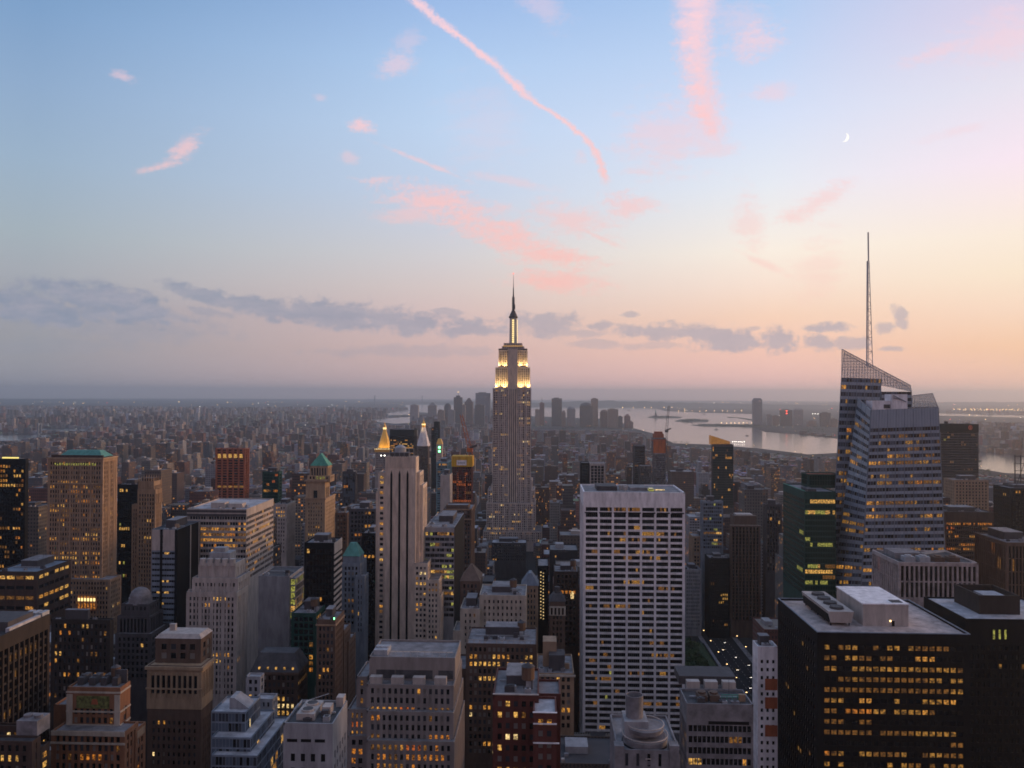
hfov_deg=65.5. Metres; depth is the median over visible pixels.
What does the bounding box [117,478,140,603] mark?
dark glass slab
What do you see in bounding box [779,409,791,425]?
tower
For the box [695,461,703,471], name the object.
city building
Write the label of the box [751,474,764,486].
city building
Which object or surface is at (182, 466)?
city building
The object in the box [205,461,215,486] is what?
city building
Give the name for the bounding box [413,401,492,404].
hills
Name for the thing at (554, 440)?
city building
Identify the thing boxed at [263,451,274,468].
city building
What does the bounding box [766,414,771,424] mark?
tower
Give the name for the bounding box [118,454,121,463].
city building
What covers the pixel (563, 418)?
tower
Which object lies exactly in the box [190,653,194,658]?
window
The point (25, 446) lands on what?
city building
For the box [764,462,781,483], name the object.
city building
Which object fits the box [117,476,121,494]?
city building
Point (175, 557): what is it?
panelled tower
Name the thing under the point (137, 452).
city building
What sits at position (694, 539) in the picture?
window
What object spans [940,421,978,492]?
dark slab tower
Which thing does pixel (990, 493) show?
city building
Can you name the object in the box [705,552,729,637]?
dark block
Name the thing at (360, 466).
city building
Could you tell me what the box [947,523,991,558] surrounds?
window
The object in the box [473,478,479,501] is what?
city building
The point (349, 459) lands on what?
city building
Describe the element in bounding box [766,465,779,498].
city building
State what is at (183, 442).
city building
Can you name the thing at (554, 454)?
city building
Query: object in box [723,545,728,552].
city building
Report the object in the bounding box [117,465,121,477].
city building
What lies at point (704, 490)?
city building
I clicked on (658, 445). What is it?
tower under construction
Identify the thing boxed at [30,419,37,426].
city building
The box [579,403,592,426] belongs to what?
tower
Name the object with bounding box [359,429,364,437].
city building
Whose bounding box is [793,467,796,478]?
city building
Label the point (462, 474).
window
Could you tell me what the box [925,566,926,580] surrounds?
window
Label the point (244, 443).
city building
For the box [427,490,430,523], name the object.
city building
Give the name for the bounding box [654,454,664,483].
window
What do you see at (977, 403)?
hills
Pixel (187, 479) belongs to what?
city building
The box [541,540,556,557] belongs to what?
city building
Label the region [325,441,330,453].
city building
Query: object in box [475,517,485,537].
city building
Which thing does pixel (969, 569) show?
window
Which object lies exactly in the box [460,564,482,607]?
hip roofed tower
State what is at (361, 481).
city building
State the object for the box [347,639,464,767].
terraced stone block
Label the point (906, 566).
window
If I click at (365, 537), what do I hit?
window
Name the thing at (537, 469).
city building
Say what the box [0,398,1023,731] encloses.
ground
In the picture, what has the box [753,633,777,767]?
white slab
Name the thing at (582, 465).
window
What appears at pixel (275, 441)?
city building
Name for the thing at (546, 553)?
city building
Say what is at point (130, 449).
city building
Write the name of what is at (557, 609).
loggia tower
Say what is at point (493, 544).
window
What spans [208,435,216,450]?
city building
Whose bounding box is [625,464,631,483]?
city building
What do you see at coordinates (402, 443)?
window
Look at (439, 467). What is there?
window
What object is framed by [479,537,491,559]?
city building
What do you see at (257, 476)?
city building
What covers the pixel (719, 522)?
window
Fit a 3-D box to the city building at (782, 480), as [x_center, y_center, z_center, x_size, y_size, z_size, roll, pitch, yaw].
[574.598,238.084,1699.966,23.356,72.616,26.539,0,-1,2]
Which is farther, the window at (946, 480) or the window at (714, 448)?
the window at (714, 448)
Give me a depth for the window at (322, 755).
261.16 m
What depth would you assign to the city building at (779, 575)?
757.06 m
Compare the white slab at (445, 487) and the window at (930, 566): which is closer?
the window at (930, 566)
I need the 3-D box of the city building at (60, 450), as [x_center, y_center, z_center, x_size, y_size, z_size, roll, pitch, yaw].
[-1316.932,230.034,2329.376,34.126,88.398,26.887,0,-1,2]
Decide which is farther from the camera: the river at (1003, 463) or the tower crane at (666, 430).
the river at (1003, 463)
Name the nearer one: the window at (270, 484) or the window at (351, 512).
the window at (351, 512)
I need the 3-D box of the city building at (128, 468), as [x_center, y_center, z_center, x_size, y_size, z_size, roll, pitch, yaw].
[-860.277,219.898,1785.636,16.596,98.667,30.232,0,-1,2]
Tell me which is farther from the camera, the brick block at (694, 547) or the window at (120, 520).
the brick block at (694, 547)
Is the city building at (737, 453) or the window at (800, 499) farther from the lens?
the city building at (737, 453)
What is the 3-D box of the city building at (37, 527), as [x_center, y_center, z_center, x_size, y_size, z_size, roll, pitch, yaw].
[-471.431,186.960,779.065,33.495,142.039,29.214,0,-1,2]
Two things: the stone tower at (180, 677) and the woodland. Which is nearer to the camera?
the stone tower at (180, 677)
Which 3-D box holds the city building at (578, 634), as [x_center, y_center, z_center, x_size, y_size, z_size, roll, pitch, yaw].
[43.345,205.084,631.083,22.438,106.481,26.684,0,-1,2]
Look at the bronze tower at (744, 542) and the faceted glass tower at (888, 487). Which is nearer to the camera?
the faceted glass tower at (888, 487)
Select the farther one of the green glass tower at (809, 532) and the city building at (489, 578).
the city building at (489, 578)
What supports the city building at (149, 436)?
on the ground at (530, 558)
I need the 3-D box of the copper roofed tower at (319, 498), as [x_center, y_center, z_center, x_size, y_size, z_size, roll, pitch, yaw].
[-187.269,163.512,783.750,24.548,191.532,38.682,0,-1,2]
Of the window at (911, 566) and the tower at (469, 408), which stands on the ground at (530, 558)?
the tower at (469, 408)
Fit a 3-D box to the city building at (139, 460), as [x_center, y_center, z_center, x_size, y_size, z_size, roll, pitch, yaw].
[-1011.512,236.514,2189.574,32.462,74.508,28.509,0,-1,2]
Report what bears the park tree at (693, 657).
on the park lawn at (706, 654)
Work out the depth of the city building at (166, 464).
1827.18 m
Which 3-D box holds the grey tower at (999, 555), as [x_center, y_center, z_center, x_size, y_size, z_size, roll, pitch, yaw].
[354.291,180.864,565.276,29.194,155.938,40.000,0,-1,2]
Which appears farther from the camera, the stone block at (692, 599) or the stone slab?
the stone block at (692, 599)
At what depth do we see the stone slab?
434.95 m
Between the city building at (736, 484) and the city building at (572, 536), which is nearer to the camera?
the city building at (572, 536)
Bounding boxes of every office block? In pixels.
[0,553,70,624]
[0,610,49,740]
[187,498,273,674]
[425,510,463,639]
[674,666,752,767]
[700,496,722,628]
[872,548,978,607]
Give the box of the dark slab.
[538,558,547,653]
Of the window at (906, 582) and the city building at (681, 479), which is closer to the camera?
the window at (906, 582)
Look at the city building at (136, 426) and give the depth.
4342.70 m
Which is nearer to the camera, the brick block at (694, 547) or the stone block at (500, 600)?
the stone block at (500, 600)
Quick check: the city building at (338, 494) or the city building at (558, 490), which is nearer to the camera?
the city building at (558, 490)
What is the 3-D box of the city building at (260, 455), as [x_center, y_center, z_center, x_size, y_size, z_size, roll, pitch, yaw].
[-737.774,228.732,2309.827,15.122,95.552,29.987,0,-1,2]
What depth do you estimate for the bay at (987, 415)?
10351.10 m
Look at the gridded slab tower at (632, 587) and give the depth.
536.16 m
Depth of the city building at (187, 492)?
1246.04 m
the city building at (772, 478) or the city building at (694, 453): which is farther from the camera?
the city building at (694, 453)
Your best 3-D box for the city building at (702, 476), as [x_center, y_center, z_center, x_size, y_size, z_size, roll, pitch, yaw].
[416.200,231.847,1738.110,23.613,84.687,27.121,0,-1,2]
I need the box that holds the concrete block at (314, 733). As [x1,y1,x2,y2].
[283,693,346,767]
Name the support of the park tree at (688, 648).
on the park lawn at (706, 654)
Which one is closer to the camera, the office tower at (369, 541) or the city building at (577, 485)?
the office tower at (369, 541)
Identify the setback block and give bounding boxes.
[0,712,49,767]
[50,608,113,741]
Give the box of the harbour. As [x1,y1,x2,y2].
[531,407,837,453]
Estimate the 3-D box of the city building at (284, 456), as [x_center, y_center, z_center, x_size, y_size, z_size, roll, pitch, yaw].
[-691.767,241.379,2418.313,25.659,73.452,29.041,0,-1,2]
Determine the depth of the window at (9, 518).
654.16 m
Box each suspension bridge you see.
[7,423,70,436]
[226,412,317,427]
[358,395,441,405]
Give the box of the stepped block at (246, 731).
[211,673,287,767]
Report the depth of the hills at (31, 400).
21073.68 m
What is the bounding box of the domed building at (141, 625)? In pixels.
[115,587,168,767]
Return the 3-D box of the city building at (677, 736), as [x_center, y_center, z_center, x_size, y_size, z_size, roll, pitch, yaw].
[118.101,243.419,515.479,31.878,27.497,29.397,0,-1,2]
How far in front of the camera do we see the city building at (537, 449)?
2425.55 m
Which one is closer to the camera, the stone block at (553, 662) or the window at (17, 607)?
the stone block at (553, 662)
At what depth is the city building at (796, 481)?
1254.86 m
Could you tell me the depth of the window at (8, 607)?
551.26 m
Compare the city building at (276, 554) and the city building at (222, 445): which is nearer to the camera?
the city building at (276, 554)
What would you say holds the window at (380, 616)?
in the striped stone tower at (409, 598)
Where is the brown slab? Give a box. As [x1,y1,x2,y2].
[335,507,348,599]
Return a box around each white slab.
[274,498,295,565]
[440,469,451,512]
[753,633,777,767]
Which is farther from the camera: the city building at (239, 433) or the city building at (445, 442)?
the city building at (239, 433)
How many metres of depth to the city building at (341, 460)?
2006.58 m
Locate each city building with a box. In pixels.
[2,444,17,458]
[14,441,23,454]
[18,423,24,432]
[21,441,30,452]
[28,474,47,487]
[28,482,47,502]
[28,501,46,557]
[29,459,37,475]
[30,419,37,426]
[30,438,39,448]
[33,448,47,463]
[42,456,49,470]
[44,442,51,447]
[49,630,50,712]
[50,445,64,455]
[52,441,65,449]
[54,448,66,452]
[67,438,76,449]
[69,435,77,446]
[71,432,79,445]
[86,446,101,449]
[94,441,105,449]
[108,451,117,463]
[117,443,127,461]
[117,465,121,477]
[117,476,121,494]
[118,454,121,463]
[121,460,135,482]
[123,435,132,443]
[128,444,134,455]
[133,423,140,432]
[133,447,141,458]
[134,437,145,448]
[134,472,140,477]
[136,456,152,465]
[141,459,156,477]
[144,464,171,505]
[145,433,155,442]
[145,446,155,459]
[150,438,158,446]
[155,442,166,458]
[161,461,172,469]
[161,506,170,525]
[165,443,174,456]
[166,452,176,469]
[167,503,188,517]
[168,434,178,442]
[172,470,184,503]
[175,460,189,473]
[177,449,184,460]
[178,440,186,453]
[182,454,192,472]
[184,439,191,447]
[184,474,190,485]
[185,486,198,502]
[187,434,194,440]
[189,487,218,507]
[190,469,204,475]
[190,496,213,506]
[192,442,202,457]
[192,453,201,469]
[195,474,204,485]
[196,432,205,441]
[202,458,212,466]
[203,441,212,457]
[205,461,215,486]
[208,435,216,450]
[211,478,214,488]
[217,442,227,447]
[231,436,238,444]
[235,430,242,441]
[242,440,247,447]
[246,439,252,450]
[249,433,254,445]
[249,450,258,473]
[249,490,261,497]
[253,467,267,484]
[254,447,261,466]
[262,444,270,464]
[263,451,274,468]
[269,443,275,460]
[270,437,279,448]
[272,460,280,470]
[273,517,280,565]
[279,452,289,463]
[284,470,294,481]
[286,479,291,499]
[292,469,309,500]
[294,494,305,554]
[295,461,303,471]
[295,555,301,565]
[298,438,303,454]
[302,523,304,570]
[304,444,312,456]
[309,452,318,468]
[313,442,319,453]
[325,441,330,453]
[327,453,341,471]
[330,472,338,485]
[332,462,344,480]
[333,489,341,500]
[335,458,347,470]
[336,499,341,511]
[340,441,349,457]
[344,456,352,468]
[346,503,375,509]
[351,460,369,489]
[357,472,366,498]
[357,490,375,498]
[358,446,364,460]
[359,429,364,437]
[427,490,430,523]
[429,458,430,486]
[431,492,435,515]
[442,438,447,446]
[451,450,459,455]
[460,448,467,454]
[473,472,481,496]
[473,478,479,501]
[473,491,475,508]
[474,450,479,458]
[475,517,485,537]
[475,524,478,547]
[475,545,486,573]
[476,458,481,472]
[477,510,485,518]
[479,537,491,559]
[479,539,487,558]
[481,496,487,510]
[482,435,488,447]
[483,574,495,583]
[485,472,491,495]
[487,559,494,573]
[488,448,492,471]
[531,458,543,479]
[531,464,542,483]
[533,445,542,458]
[535,482,548,537]
[535,542,539,567]
[540,445,547,462]
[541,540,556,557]
[543,523,549,539]
[543,549,548,574]
[545,464,557,483]
[549,477,571,522]
[549,499,561,540]
[549,542,577,594]
[550,445,557,464]
[551,436,558,449]
[553,576,579,716]
[555,559,579,576]
[556,480,568,499]
[557,508,578,541]
[559,430,565,443]
[559,473,574,494]
[559,529,579,558]
[560,484,575,521]
[560,735,609,767]
[562,452,566,472]
[568,473,579,494]
[572,460,579,478]
[574,731,609,735]
[590,443,596,453]
[605,470,620,483]
[606,434,611,446]
[606,451,615,472]
[615,455,627,471]
[617,438,623,447]
[624,439,631,451]
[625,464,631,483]
[626,451,632,462]
[666,445,671,457]
[666,457,673,471]
[668,468,693,507]
[674,733,679,748]
[685,505,698,513]
[685,512,699,564]
[689,447,700,462]
[694,495,705,511]
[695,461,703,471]
[696,470,708,495]
[699,483,709,496]
[700,684,721,688]
[723,514,730,545]
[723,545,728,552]
[726,532,760,616]
[733,480,743,512]
[734,449,741,464]
[734,490,738,512]
[735,456,743,465]
[737,477,752,481]
[739,485,767,537]
[741,481,760,486]
[742,449,750,459]
[747,468,761,477]
[750,455,758,467]
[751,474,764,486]
[752,464,763,475]
[753,617,777,645]
[761,537,762,616]
[762,452,769,459]
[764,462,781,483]
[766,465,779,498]
[774,491,782,504]
[775,533,782,617]
[778,462,791,479]
[780,478,785,490]
[786,478,800,483]
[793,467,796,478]
[797,458,806,471]
[797,469,808,477]
[806,456,813,471]
[814,457,824,471]
[943,496,950,504]
[989,486,992,501]
[989,502,992,511]
[992,476,1005,483]
[1001,431,1008,440]
[1011,448,1022,454]
[1012,439,1021,448]
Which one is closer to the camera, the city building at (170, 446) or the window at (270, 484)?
the window at (270, 484)
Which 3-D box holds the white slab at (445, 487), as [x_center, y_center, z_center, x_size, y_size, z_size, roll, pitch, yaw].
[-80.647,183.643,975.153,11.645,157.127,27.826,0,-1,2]
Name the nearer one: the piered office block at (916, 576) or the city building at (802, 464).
the piered office block at (916, 576)
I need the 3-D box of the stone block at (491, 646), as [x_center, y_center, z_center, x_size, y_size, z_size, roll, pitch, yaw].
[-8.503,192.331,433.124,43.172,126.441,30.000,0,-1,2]
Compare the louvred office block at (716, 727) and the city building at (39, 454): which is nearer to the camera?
the louvred office block at (716, 727)
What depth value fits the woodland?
6311.67 m
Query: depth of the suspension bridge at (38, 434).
3972.56 m
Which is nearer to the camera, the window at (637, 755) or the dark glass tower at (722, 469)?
the window at (637, 755)
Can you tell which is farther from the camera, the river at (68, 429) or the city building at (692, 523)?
the river at (68, 429)
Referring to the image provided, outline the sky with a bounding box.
[0,0,1023,401]
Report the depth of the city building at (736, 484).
1217.67 m
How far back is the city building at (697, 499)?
1455.95 m
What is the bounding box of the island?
[676,419,707,421]
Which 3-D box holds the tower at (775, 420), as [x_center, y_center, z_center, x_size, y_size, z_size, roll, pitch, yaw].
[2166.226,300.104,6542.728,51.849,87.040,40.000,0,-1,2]
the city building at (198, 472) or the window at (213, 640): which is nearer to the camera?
the window at (213, 640)
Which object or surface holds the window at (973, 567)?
in the piered office block at (916, 576)
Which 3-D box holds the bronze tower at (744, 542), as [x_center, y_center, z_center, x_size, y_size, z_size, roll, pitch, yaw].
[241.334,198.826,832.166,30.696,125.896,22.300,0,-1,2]
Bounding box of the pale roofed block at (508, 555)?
[491,537,525,578]
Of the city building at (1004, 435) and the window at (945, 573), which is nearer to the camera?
the window at (945, 573)
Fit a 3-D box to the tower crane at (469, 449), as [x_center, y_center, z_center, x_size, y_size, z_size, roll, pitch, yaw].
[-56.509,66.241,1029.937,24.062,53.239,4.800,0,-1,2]
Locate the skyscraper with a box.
[483,273,541,551]
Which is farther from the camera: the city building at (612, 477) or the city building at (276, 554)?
the city building at (612, 477)
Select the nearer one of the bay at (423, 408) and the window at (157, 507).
the window at (157, 507)
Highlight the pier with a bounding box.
[695,424,767,426]
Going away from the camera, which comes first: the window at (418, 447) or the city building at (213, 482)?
the city building at (213, 482)
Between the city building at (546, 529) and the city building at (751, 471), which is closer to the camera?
the city building at (546, 529)
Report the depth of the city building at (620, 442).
3451.10 m
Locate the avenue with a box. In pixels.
[701,629,752,702]
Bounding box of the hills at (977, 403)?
[912,402,1023,404]
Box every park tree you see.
[685,645,692,655]
[686,640,700,647]
[686,649,697,656]
[688,654,698,663]
[691,660,700,665]
[696,651,703,659]
[696,657,705,663]
[700,659,709,665]
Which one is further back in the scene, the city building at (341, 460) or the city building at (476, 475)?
the city building at (341, 460)
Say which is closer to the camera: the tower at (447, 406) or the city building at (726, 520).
the city building at (726, 520)
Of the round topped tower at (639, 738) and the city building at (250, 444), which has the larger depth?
the city building at (250, 444)
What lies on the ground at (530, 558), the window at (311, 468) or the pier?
the pier
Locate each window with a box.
[0,503,22,566]
[6,606,13,609]
[16,596,23,599]
[16,606,23,609]
[25,606,32,609]
[39,565,68,613]
[50,461,119,618]
[54,659,105,696]
[55,463,95,465]
[118,613,166,677]
[119,502,135,585]
[127,737,141,767]
[133,507,157,586]
[152,569,174,626]
[190,644,194,649]
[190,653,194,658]
[201,506,272,574]
[212,699,282,767]
[213,640,232,693]
[217,449,247,497]
[236,739,239,747]
[264,474,279,503]
[276,507,283,551]
[307,567,330,610]
[308,468,333,538]
[321,754,324,761]
[337,515,344,543]
[344,474,353,504]
[344,604,361,631]
[351,512,373,547]
[352,731,449,767]
[364,536,373,642]
[376,453,389,469]
[379,614,436,638]
[390,436,415,455]
[418,447,426,481]
[431,559,453,616]
[432,428,437,457]
[437,464,446,512]
[453,467,470,503]
[457,511,469,569]
[469,698,492,752]
[484,344,540,541]
[493,544,524,559]
[540,569,545,618]
[557,575,575,645]
[582,465,587,483]
[585,520,681,732]
[591,466,603,483]
[625,753,627,765]
[635,447,648,484]
[636,754,638,765]
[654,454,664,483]
[658,754,660,765]
[694,539,698,564]
[703,503,721,548]
[711,560,723,628]
[713,447,732,507]
[732,527,757,619]
[767,507,779,569]
[780,611,962,767]
[783,474,834,594]
[836,378,943,590]
[901,566,902,580]
[901,582,902,596]
[906,566,907,580]
[906,582,907,596]
[911,566,912,580]
[911,582,912,596]
[915,566,917,580]
[915,582,917,596]
[920,566,922,580]
[920,582,922,596]
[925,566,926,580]
[930,566,931,580]
[935,566,936,580]
[939,566,941,580]
[939,583,941,596]
[941,432,976,479]
[944,566,946,580]
[944,583,946,596]
[946,480,986,508]
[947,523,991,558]
[963,567,965,580]
[968,567,970,581]
[971,701,1023,767]
[973,567,974,581]
[982,538,1023,597]
[995,488,1023,534]
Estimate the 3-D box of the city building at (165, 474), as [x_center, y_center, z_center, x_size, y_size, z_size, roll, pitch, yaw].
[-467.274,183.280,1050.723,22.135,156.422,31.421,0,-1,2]
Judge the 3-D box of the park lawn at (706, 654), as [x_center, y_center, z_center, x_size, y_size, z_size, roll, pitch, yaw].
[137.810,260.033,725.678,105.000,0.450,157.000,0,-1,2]
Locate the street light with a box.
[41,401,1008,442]
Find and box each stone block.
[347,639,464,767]
[453,578,526,653]
[461,618,536,767]
[537,636,575,735]
[685,562,700,635]
[944,475,988,510]
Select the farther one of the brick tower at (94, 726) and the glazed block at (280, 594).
the glazed block at (280, 594)
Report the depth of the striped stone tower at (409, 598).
576.87 m
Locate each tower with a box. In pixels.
[0,457,28,568]
[46,450,120,633]
[50,664,145,767]
[131,475,162,591]
[145,623,215,767]
[151,516,199,626]
[186,546,249,708]
[215,448,249,497]
[262,467,281,516]
[304,453,334,541]
[304,532,341,610]
[341,542,368,695]
[342,469,356,506]
[349,501,375,547]
[362,524,375,660]
[374,423,389,487]
[375,445,443,646]
[390,429,416,455]
[410,404,418,421]
[417,418,429,487]
[428,403,436,416]
[431,421,439,491]
[436,439,442,461]
[436,457,451,513]
[438,409,444,422]
[443,502,474,570]
[444,403,450,417]
[448,409,454,425]
[454,396,462,423]
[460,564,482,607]
[462,404,465,423]
[465,398,472,424]
[475,392,490,422]
[475,404,484,426]
[521,570,538,667]
[535,409,539,425]
[539,400,543,425]
[549,586,565,650]
[552,398,561,425]
[562,410,565,426]
[567,406,574,426]
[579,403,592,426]
[579,483,684,732]
[580,461,589,483]
[589,462,604,483]
[591,398,597,425]
[600,410,606,426]
[607,408,617,427]
[610,691,679,767]
[618,416,622,428]
[624,414,629,427]
[628,421,632,428]
[633,445,651,484]
[709,435,732,513]
[729,513,760,637]
[752,398,761,425]
[763,499,781,617]
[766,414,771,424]
[772,415,779,425]
[778,586,970,767]
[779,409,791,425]
[783,472,835,598]
[793,409,802,425]
[806,420,816,426]
[819,412,830,426]
[830,418,837,426]
[835,232,944,598]
[924,584,1023,767]
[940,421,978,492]
[974,527,1023,597]
[993,485,1023,534]
[1003,455,1023,487]
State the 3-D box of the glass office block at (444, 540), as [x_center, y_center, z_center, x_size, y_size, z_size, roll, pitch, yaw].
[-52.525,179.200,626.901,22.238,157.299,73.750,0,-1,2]
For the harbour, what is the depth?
5434.51 m
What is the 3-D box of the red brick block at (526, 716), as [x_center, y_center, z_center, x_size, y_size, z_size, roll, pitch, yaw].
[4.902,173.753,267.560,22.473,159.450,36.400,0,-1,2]
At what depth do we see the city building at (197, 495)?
1003.09 m
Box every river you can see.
[0,433,49,440]
[42,428,86,430]
[979,452,1023,473]
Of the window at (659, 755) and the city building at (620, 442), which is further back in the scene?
the city building at (620, 442)
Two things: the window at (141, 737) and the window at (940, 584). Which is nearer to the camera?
the window at (141, 737)
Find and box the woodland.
[26,405,1019,477]
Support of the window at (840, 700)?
in the dark glass tower at (873, 677)
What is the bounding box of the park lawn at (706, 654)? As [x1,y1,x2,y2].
[685,643,717,665]
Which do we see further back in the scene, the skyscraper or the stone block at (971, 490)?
the skyscraper
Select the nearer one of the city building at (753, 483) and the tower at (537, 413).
the city building at (753, 483)
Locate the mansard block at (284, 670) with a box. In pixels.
[249,647,308,716]
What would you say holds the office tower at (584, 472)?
on the ground at (530, 558)
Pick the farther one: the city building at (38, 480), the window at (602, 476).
the city building at (38, 480)
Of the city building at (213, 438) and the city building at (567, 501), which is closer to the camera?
the city building at (567, 501)
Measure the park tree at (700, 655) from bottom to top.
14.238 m
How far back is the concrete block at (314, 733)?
261.36 m
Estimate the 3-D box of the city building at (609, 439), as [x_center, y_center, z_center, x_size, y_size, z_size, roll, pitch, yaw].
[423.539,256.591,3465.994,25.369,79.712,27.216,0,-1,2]
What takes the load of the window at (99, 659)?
in the setback block at (82, 641)
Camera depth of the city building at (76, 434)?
3388.52 m
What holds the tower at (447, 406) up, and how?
on the ground at (530, 558)
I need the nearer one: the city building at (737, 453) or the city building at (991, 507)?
the city building at (991, 507)
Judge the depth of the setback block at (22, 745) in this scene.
299.84 m
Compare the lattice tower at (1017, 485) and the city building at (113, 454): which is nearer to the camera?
the lattice tower at (1017, 485)
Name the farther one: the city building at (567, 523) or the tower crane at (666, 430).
the tower crane at (666, 430)
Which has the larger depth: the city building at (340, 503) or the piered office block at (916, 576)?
the city building at (340, 503)
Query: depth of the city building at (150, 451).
2228.97 m
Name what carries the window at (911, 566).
in the piered office block at (916, 576)
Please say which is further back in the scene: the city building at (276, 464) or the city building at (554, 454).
the city building at (554, 454)
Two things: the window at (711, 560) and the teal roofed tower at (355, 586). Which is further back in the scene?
the window at (711, 560)
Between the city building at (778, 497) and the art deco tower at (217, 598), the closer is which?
the art deco tower at (217, 598)
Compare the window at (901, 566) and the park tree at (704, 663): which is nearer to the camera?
the window at (901, 566)
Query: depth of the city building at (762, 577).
895.80 m
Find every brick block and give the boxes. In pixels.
[492,662,560,767]
[554,559,578,731]
[689,530,699,567]
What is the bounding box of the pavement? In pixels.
[698,636,752,688]
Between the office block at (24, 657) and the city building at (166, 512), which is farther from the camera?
the city building at (166, 512)
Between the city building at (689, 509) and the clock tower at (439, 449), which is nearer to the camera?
the city building at (689, 509)
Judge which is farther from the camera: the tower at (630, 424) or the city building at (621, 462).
the tower at (630, 424)
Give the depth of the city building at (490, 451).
2301.59 m
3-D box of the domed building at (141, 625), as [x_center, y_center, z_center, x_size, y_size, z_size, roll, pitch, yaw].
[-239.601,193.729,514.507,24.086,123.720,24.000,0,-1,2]
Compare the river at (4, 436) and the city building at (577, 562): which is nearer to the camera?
the city building at (577, 562)
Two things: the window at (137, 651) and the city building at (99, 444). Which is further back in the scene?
the city building at (99, 444)
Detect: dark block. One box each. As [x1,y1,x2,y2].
[291,597,324,699]
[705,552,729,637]
[943,505,993,560]
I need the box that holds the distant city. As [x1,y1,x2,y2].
[0,405,1023,635]
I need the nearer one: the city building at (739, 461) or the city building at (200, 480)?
the city building at (200, 480)
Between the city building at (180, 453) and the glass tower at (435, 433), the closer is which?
the glass tower at (435, 433)
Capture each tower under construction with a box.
[451,455,473,503]
[651,431,666,484]
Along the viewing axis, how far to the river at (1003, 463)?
3005.09 m
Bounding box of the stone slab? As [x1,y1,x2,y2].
[316,605,355,711]
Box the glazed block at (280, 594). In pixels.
[258,562,303,654]
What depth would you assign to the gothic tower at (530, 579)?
557.98 m
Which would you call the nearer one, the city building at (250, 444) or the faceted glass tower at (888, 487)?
the faceted glass tower at (888, 487)
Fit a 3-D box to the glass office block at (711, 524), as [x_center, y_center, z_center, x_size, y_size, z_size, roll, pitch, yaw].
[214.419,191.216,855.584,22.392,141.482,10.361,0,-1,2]
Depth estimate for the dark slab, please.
637.38 m
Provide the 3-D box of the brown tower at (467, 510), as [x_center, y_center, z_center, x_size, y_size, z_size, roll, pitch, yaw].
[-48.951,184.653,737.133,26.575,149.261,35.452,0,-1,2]
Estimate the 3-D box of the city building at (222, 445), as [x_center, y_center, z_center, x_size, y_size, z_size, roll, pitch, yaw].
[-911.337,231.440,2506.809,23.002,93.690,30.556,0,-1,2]
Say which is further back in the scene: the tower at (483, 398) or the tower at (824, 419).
the tower at (824, 419)
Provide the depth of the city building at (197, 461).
2175.18 m
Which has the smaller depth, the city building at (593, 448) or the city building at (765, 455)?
the city building at (765, 455)
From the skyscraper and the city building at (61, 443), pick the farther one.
the city building at (61, 443)
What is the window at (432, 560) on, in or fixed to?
in the glass office block at (444, 540)
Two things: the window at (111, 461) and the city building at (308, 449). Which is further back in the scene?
the city building at (308, 449)
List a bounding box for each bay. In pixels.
[374,417,409,423]
[388,410,409,414]
[405,405,453,412]
[939,413,1023,417]
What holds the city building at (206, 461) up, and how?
on the ground at (530, 558)
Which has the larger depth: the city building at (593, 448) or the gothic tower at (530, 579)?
the city building at (593, 448)
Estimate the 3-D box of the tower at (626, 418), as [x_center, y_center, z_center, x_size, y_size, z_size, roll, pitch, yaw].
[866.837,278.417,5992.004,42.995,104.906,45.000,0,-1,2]
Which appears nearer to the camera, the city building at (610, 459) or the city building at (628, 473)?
the city building at (628, 473)
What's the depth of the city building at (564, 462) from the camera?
2183.17 m
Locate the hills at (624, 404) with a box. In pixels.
[531,400,838,408]
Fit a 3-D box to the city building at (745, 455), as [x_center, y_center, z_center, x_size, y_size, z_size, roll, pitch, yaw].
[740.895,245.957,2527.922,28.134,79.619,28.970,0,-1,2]
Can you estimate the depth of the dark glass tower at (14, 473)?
654.21 m
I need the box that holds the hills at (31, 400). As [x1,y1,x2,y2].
[0,399,191,402]
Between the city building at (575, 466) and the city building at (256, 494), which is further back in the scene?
the city building at (575, 466)
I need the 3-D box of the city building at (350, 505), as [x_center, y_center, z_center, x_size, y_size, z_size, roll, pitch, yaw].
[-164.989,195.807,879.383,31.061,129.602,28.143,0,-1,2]
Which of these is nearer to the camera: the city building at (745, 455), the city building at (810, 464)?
the city building at (810, 464)
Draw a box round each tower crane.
[460,415,476,455]
[665,406,670,483]

